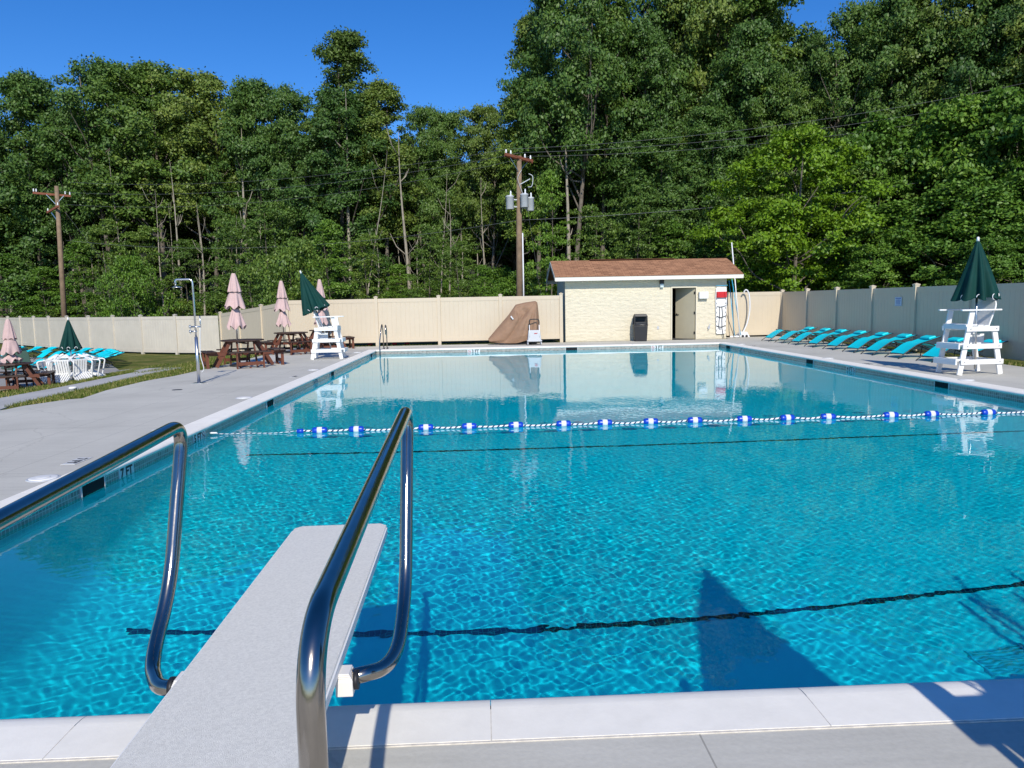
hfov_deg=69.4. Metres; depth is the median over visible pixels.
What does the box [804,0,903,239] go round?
broadleaf tree
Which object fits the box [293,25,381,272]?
tall tree
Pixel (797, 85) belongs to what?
broadleaf tree
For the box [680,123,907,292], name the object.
maple tree
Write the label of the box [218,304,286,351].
vinyl fence
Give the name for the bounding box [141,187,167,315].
bare trunk
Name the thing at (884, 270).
leafy tree
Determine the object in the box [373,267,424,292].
shrub
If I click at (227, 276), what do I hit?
young tree
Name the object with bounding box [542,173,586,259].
broadleaf tree
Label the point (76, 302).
bare trunk
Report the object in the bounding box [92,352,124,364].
sun lounger
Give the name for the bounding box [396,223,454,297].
young tree
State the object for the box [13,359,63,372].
sun lounger
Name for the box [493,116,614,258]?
broadleaf tree
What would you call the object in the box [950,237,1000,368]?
green umbrella
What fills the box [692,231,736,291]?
young tree
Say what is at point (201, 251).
bare trunk
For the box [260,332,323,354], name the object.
picnic table
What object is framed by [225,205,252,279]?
bare trunk
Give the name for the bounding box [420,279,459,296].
shrub
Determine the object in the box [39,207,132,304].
tall tree
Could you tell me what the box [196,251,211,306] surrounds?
bare trunk
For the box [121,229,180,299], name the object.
broadleaf tree
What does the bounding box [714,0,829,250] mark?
tall tree
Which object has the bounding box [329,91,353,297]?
bare trunk
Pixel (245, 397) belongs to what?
access cover
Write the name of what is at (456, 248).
young tree
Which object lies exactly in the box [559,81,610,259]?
dense tree
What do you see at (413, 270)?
tall tree
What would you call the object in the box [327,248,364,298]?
dense tree
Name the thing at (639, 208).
young tree
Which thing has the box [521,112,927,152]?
power line
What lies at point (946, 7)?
broadleaf tree
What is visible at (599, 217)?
young tree
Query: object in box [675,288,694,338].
door
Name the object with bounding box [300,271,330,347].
green umbrella
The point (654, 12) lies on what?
broadleaf tree
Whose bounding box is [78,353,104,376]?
plastic chair
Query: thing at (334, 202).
dense tree
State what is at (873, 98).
dense tree
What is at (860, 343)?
sun lounger
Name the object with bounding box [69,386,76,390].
pipe cap
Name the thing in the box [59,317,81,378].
green umbrella
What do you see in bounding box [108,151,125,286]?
bare trunk
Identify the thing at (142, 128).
broadleaf tree
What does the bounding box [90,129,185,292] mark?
broadleaf tree
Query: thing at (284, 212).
young tree
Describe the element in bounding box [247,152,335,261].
tall tree
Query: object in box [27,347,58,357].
sun lounger
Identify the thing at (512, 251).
broadleaf tree
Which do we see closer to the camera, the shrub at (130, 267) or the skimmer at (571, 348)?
the skimmer at (571, 348)
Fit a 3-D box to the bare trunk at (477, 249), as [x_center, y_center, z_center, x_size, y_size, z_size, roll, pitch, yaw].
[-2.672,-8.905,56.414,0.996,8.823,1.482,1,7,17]
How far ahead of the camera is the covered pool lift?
28.28 m
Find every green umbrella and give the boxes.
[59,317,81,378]
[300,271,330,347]
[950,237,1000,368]
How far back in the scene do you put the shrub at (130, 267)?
54.33 m
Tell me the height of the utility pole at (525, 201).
9.219 m
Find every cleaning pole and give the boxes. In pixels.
[729,282,738,336]
[732,281,740,334]
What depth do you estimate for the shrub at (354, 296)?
54.19 m
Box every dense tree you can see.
[0,66,100,313]
[3,257,71,310]
[145,237,210,299]
[190,132,241,295]
[191,74,310,295]
[267,82,413,298]
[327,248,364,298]
[379,248,420,287]
[407,106,490,296]
[415,264,472,293]
[479,168,587,289]
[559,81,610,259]
[563,207,612,258]
[570,74,700,258]
[585,12,701,258]
[599,128,714,258]
[654,103,764,291]
[695,13,817,281]
[773,28,853,286]
[822,2,960,256]
[829,0,984,206]
[932,0,1023,263]
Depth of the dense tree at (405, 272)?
93.61 m
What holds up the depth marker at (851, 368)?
attached to the waterline tiles
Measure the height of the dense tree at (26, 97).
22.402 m
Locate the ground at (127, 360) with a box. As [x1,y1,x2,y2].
[0,336,1023,409]
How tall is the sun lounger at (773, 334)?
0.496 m
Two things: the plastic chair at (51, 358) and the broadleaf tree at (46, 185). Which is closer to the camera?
the plastic chair at (51, 358)
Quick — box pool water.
[0,347,1023,718]
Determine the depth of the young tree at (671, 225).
41.13 m
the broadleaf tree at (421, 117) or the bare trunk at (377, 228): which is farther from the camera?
the broadleaf tree at (421, 117)
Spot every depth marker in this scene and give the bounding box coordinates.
[61,457,92,464]
[118,463,133,478]
[193,430,204,442]
[847,366,855,371]
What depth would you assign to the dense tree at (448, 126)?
55.75 m
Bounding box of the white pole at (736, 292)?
[731,242,739,336]
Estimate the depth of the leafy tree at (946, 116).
34.96 m
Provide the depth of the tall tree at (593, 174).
47.10 m
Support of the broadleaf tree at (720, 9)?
on the ground at (127, 360)
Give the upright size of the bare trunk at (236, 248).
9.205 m
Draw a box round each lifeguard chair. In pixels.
[311,310,347,359]
[933,297,1003,374]
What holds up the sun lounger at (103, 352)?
on the patio
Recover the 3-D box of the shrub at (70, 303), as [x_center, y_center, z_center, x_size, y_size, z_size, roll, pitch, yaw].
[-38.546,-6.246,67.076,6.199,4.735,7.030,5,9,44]
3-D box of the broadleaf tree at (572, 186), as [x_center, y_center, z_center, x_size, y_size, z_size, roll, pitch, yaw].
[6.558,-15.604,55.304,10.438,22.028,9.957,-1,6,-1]
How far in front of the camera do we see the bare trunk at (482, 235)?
51.78 m
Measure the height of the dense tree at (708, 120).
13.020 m
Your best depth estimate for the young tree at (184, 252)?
57.73 m
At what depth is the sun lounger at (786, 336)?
26.30 m
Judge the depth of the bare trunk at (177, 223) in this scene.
58.02 m
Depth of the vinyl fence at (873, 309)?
22.20 m
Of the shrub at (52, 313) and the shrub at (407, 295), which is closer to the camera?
the shrub at (407, 295)
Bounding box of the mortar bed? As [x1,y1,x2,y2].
[0,355,1023,763]
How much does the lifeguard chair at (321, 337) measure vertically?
1.554 m
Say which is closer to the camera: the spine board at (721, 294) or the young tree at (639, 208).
the spine board at (721, 294)
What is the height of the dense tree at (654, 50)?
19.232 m
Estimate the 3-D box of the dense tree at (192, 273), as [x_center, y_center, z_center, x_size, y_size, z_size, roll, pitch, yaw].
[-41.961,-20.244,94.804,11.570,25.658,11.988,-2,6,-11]
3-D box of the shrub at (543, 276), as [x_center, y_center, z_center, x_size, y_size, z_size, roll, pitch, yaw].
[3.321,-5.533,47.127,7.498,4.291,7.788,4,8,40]
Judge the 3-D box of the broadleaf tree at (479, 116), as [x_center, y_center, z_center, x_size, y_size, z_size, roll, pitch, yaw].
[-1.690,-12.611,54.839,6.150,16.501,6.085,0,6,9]
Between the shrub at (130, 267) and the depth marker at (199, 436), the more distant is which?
the shrub at (130, 267)
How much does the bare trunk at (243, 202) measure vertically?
16.108 m
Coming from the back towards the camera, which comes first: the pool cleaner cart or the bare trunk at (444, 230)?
the bare trunk at (444, 230)
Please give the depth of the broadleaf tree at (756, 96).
47.20 m
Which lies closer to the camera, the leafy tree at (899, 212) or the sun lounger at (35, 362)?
the sun lounger at (35, 362)
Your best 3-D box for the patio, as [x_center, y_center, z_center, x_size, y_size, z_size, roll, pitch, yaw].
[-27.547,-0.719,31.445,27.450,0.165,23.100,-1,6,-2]
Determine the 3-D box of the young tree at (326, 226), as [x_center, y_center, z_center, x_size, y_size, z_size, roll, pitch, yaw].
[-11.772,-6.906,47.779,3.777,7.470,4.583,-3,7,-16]
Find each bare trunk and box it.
[61,209,78,314]
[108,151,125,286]
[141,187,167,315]
[166,204,176,312]
[169,159,184,314]
[190,210,209,309]
[193,203,205,315]
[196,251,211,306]
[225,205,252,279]
[235,128,252,294]
[236,215,243,284]
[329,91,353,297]
[360,155,386,294]
[364,229,379,296]
[387,130,420,289]
[433,173,459,291]
[439,201,458,293]
[472,219,482,275]
[474,194,498,266]
[480,182,491,289]
[535,184,547,291]
[559,92,580,260]
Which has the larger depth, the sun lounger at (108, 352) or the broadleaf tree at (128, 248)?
the broadleaf tree at (128, 248)
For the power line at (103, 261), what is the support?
attached to the utility pole at (61, 263)
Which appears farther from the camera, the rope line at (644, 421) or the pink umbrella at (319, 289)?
the pink umbrella at (319, 289)
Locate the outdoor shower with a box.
[172,278,206,383]
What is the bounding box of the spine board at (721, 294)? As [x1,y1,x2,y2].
[715,285,727,337]
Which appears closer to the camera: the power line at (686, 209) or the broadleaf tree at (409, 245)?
the power line at (686, 209)
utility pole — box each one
[33,186,70,316]
[504,149,533,295]
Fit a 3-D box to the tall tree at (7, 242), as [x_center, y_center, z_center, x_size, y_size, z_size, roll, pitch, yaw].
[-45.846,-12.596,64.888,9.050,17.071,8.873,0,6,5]
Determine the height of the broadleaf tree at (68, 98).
23.321 m
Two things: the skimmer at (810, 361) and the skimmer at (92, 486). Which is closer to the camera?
the skimmer at (92, 486)
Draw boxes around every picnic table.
[0,362,55,391]
[201,338,284,368]
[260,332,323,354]
[295,330,354,349]
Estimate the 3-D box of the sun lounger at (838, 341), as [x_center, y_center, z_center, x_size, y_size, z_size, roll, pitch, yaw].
[10.538,-1.321,22.563,1.890,0.496,0.628,-1,6,-3]
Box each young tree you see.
[0,252,46,317]
[14,266,84,317]
[50,239,110,316]
[67,217,141,316]
[113,225,185,315]
[151,238,224,315]
[187,217,258,315]
[198,261,287,322]
[207,200,314,306]
[263,248,332,302]
[308,219,360,299]
[340,233,395,298]
[379,263,419,298]
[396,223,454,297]
[424,240,480,296]
[465,264,501,296]
[522,170,575,295]
[561,204,632,260]
[600,195,689,258]
[651,219,695,258]
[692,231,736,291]
[791,150,918,289]
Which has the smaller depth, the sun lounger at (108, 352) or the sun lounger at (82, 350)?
the sun lounger at (108, 352)
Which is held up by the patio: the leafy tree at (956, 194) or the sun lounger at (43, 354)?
the sun lounger at (43, 354)
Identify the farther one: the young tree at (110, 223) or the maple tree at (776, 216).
the young tree at (110, 223)
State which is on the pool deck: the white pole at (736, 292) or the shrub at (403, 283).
the white pole at (736, 292)
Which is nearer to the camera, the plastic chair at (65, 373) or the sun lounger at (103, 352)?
the plastic chair at (65, 373)
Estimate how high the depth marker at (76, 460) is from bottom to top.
0.006 m
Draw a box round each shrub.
[2,301,74,317]
[11,303,74,317]
[52,291,107,316]
[89,250,184,316]
[89,304,154,316]
[128,305,174,315]
[156,297,223,316]
[185,290,239,319]
[219,296,273,334]
[228,233,335,305]
[330,282,392,299]
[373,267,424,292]
[392,288,427,298]
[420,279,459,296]
[435,283,498,297]
[454,263,535,296]
[489,267,552,295]
[524,269,556,295]
[727,259,779,291]
[761,278,804,291]
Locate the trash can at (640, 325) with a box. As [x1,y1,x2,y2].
[632,314,647,340]
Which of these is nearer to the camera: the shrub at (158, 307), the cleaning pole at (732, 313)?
the cleaning pole at (732, 313)
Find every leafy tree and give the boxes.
[810,112,955,290]
[820,242,910,289]
[835,196,972,287]
[875,92,1013,285]
[877,176,1023,286]
[925,169,1023,285]
[930,82,1023,282]
[930,236,1023,285]
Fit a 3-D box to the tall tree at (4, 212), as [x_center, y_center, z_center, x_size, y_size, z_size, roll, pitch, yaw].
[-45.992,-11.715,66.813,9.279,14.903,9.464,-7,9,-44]
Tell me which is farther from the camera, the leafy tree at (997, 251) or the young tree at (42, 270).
the young tree at (42, 270)
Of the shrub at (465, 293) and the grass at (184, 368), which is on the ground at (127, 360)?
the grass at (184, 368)
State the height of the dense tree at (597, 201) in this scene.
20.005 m
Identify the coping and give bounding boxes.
[0,342,1023,760]
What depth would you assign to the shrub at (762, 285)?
44.40 m
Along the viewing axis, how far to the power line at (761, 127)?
35.83 m
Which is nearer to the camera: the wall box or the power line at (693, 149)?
the wall box
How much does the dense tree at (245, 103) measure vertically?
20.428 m
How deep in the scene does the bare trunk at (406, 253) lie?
52.92 m
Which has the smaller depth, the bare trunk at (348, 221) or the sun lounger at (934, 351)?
the sun lounger at (934, 351)
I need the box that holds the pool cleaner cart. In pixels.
[527,319,541,344]
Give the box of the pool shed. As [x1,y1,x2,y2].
[546,258,743,341]
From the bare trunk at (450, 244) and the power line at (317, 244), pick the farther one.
the bare trunk at (450, 244)
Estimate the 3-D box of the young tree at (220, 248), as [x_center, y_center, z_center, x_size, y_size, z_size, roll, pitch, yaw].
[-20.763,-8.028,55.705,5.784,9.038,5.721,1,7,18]
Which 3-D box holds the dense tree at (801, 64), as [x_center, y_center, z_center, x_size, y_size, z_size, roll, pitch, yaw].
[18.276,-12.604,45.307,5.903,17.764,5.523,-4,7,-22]
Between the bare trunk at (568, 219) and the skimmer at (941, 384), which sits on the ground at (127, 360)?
the bare trunk at (568, 219)
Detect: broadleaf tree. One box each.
[0,130,94,316]
[22,105,127,313]
[24,52,173,294]
[60,178,170,309]
[67,56,225,315]
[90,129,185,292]
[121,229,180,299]
[129,66,262,292]
[245,82,335,239]
[295,133,393,281]
[355,137,433,289]
[367,243,410,263]
[388,155,461,279]
[391,101,456,286]
[429,172,515,274]
[447,100,511,286]
[451,169,565,271]
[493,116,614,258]
[496,0,639,260]
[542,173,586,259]
[561,28,648,258]
[607,0,728,173]
[616,73,723,211]
[659,0,790,219]
[676,7,800,251]
[708,51,848,191]
[742,69,839,277]
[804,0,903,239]
[886,0,1017,167]
[987,0,1023,168]
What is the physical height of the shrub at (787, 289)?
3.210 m
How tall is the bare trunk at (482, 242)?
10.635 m
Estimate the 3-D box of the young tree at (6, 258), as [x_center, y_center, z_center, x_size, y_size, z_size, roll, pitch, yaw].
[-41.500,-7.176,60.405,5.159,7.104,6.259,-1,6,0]
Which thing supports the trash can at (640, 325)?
on the pool deck
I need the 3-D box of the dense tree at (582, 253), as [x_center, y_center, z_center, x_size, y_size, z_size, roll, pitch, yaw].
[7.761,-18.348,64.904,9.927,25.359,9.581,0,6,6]
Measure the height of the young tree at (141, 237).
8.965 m
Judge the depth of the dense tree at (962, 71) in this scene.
36.17 m
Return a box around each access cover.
[25,474,60,481]
[235,396,251,398]
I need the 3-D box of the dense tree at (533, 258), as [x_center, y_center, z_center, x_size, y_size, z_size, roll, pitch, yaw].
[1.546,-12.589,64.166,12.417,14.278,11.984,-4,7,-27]
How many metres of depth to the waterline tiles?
13.99 m
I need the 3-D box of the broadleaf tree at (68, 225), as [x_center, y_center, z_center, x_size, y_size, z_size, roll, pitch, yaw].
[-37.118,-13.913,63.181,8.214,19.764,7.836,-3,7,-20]
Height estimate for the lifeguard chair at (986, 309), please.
1.554 m
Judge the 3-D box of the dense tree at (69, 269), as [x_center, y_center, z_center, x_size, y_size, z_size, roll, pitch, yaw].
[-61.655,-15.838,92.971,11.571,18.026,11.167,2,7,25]
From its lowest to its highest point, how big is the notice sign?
0.270 m
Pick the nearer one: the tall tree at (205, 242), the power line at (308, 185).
the power line at (308, 185)
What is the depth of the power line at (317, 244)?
40.97 m
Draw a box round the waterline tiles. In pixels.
[0,344,1023,708]
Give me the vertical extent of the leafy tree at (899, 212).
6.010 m
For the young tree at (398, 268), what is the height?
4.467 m
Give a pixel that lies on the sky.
(446, 54)
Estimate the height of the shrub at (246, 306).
3.536 m
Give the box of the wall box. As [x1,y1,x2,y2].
[698,290,707,298]
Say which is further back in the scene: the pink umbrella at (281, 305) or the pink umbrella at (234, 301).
the pink umbrella at (281, 305)
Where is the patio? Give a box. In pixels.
[0,357,120,389]
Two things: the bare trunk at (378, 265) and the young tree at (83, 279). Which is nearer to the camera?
the bare trunk at (378, 265)
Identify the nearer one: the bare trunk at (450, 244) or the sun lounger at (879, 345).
the sun lounger at (879, 345)
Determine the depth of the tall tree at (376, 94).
54.72 m
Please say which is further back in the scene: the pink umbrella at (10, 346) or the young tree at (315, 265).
the young tree at (315, 265)
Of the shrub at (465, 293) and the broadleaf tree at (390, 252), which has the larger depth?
the broadleaf tree at (390, 252)
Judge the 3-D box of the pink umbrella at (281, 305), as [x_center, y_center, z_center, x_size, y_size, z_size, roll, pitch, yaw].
[-8.030,-2.345,25.883,0.573,2.515,0.560,-1,6,-2]
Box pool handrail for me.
[379,324,387,354]
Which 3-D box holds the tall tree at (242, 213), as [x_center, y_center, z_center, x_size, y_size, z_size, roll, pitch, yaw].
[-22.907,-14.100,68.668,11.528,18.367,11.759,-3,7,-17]
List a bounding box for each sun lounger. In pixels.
[0,346,43,356]
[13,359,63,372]
[17,359,45,373]
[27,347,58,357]
[34,349,75,359]
[47,348,93,358]
[62,355,117,368]
[65,348,104,359]
[76,349,115,355]
[76,350,120,362]
[77,353,122,366]
[81,349,118,356]
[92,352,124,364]
[761,327,817,340]
[775,328,833,342]
[788,329,850,344]
[804,330,870,346]
[822,332,892,349]
[842,333,916,352]
[861,335,940,354]
[884,337,963,358]
[916,339,1007,361]
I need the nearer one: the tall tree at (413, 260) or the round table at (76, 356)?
the round table at (76, 356)
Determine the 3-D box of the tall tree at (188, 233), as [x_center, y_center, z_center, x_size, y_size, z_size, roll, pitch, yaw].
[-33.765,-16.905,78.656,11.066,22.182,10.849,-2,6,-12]
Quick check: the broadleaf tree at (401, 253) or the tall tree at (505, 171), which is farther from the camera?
the broadleaf tree at (401, 253)
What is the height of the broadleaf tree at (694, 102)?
22.352 m
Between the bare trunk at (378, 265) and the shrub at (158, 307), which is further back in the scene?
the shrub at (158, 307)
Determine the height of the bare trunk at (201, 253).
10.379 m
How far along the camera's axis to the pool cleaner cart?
27.91 m
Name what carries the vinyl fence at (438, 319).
on the ground at (127, 360)
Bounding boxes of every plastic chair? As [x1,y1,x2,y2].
[36,354,71,382]
[38,354,63,371]
[48,354,77,382]
[65,353,92,379]
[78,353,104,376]
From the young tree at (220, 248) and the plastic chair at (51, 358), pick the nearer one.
the plastic chair at (51, 358)
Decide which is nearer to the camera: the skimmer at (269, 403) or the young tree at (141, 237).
the skimmer at (269, 403)
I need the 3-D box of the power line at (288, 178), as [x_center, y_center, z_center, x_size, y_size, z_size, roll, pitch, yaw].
[-14.333,-12.060,41.936,30.300,1.140,0.014,1,7,22]
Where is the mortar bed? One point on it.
(574, 737)
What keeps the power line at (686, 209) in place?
attached to the utility pole at (525, 201)
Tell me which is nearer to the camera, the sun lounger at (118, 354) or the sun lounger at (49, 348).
the sun lounger at (118, 354)
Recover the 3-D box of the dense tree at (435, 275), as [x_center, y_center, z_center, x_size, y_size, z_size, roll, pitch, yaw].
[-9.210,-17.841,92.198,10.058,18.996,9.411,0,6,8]
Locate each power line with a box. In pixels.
[50,152,520,193]
[65,212,144,314]
[66,156,529,206]
[67,221,511,247]
[73,149,504,184]
[518,83,1022,148]
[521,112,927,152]
[529,168,1010,219]
[564,124,913,155]
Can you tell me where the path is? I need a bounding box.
[0,367,179,409]
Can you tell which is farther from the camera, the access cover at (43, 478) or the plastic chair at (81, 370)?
the plastic chair at (81, 370)
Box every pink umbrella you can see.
[0,319,23,387]
[224,273,247,366]
[274,281,290,352]
[314,279,328,324]
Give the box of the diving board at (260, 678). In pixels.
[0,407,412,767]
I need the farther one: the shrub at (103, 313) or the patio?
the shrub at (103, 313)
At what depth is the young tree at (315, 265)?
45.59 m
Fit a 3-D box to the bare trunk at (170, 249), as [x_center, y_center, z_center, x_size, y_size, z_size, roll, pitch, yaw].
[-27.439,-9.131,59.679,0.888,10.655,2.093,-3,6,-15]
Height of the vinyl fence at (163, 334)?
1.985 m
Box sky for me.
[0,0,972,161]
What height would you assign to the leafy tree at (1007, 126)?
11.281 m
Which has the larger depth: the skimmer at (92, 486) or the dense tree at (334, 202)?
the dense tree at (334, 202)
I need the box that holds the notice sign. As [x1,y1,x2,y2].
[895,297,901,305]
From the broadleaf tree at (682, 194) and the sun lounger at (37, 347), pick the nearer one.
the sun lounger at (37, 347)
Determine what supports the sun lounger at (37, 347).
on the patio
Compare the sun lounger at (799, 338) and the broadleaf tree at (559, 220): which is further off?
the broadleaf tree at (559, 220)
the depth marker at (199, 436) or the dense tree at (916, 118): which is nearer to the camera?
the depth marker at (199, 436)
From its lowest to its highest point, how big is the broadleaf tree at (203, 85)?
22.133 m
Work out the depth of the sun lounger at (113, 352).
31.08 m
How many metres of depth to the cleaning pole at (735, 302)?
30.51 m
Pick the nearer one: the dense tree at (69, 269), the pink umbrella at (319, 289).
the pink umbrella at (319, 289)
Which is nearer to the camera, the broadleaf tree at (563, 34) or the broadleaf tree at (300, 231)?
the broadleaf tree at (563, 34)
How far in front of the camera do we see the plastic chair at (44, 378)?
22.36 m
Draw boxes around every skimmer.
[80,476,105,496]
[266,399,273,406]
[565,347,577,349]
[806,359,813,363]
[934,381,949,388]
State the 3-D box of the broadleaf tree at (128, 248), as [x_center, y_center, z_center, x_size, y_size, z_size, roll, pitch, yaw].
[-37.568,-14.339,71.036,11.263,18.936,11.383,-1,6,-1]
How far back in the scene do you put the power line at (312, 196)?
41.65 m
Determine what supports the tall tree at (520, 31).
on the ground at (127, 360)
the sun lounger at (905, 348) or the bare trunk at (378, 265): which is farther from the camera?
the bare trunk at (378, 265)
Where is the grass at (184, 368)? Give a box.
[0,339,1023,407]
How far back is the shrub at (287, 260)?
39.35 m
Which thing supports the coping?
on the mortar bed
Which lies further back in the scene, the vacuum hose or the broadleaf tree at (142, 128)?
the broadleaf tree at (142, 128)
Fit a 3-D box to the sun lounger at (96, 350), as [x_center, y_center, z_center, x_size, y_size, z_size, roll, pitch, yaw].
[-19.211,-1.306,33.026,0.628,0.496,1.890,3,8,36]
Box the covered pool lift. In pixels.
[488,301,538,344]
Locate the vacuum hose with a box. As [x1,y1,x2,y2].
[735,289,750,336]
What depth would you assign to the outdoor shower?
15.87 m
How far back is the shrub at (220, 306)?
59.79 m
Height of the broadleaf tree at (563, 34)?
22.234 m
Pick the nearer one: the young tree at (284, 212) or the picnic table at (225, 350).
the picnic table at (225, 350)
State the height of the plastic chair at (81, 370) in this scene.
0.824 m
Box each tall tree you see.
[0,151,43,317]
[0,202,49,317]
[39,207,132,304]
[129,138,241,293]
[168,125,226,278]
[207,131,298,269]
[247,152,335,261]
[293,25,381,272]
[345,75,432,293]
[389,236,454,289]
[391,144,418,282]
[482,85,553,295]
[495,6,581,293]
[560,0,641,258]
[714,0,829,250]
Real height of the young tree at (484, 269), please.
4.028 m
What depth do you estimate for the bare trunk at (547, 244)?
42.80 m
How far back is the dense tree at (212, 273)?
97.76 m
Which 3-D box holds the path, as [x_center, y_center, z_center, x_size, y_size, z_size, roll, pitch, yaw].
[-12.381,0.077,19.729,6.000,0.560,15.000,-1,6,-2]
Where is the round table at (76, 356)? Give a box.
[53,355,89,380]
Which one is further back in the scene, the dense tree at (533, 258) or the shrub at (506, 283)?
the dense tree at (533, 258)
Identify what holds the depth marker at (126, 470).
attached to the waterline tiles
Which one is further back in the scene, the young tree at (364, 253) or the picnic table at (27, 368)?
the young tree at (364, 253)
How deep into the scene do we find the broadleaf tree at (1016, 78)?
35.48 m
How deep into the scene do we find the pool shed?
29.60 m
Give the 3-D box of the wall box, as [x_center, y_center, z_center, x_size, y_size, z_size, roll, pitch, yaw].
[7.642,-3.588,29.526,0.360,0.356,0.160,-1,6,-2]
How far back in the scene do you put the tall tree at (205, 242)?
67.44 m
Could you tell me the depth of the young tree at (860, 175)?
36.44 m
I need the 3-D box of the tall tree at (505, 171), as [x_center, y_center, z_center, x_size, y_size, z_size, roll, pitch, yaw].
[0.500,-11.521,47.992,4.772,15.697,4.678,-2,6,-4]
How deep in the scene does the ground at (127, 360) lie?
31.74 m
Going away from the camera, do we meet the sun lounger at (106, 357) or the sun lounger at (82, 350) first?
the sun lounger at (106, 357)
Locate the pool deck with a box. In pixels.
[0,336,1023,767]
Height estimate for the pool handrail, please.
1.930 m
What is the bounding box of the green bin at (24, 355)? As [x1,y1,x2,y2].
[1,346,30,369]
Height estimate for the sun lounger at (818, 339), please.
0.496 m
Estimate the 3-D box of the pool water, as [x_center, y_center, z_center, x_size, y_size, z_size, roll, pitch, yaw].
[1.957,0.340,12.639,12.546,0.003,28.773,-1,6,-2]
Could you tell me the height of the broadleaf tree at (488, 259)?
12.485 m
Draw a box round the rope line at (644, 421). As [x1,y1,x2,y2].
[210,409,1023,433]
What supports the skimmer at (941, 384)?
attached to the waterline tiles
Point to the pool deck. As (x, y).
(46, 438)
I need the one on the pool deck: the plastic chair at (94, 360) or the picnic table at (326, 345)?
the picnic table at (326, 345)
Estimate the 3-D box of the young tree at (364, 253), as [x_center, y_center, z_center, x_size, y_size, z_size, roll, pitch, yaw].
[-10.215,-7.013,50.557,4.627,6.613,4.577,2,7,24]
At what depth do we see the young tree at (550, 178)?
40.93 m
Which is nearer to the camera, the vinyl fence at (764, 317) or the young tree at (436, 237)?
the vinyl fence at (764, 317)
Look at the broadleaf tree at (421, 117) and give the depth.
57.02 m
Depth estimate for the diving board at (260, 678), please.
2.33 m
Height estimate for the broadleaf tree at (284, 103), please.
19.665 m
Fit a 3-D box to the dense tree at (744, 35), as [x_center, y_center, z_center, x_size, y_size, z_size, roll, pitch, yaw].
[14.551,-12.689,44.681,7.566,18.240,7.840,1,6,15]
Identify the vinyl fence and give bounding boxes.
[0,314,219,354]
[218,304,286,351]
[285,293,562,346]
[726,292,780,335]
[779,283,1023,360]
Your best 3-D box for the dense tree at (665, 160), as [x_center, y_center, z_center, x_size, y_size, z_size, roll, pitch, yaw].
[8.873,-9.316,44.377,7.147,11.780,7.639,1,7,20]
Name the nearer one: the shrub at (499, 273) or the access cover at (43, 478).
the access cover at (43, 478)
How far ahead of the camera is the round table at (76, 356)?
22.76 m

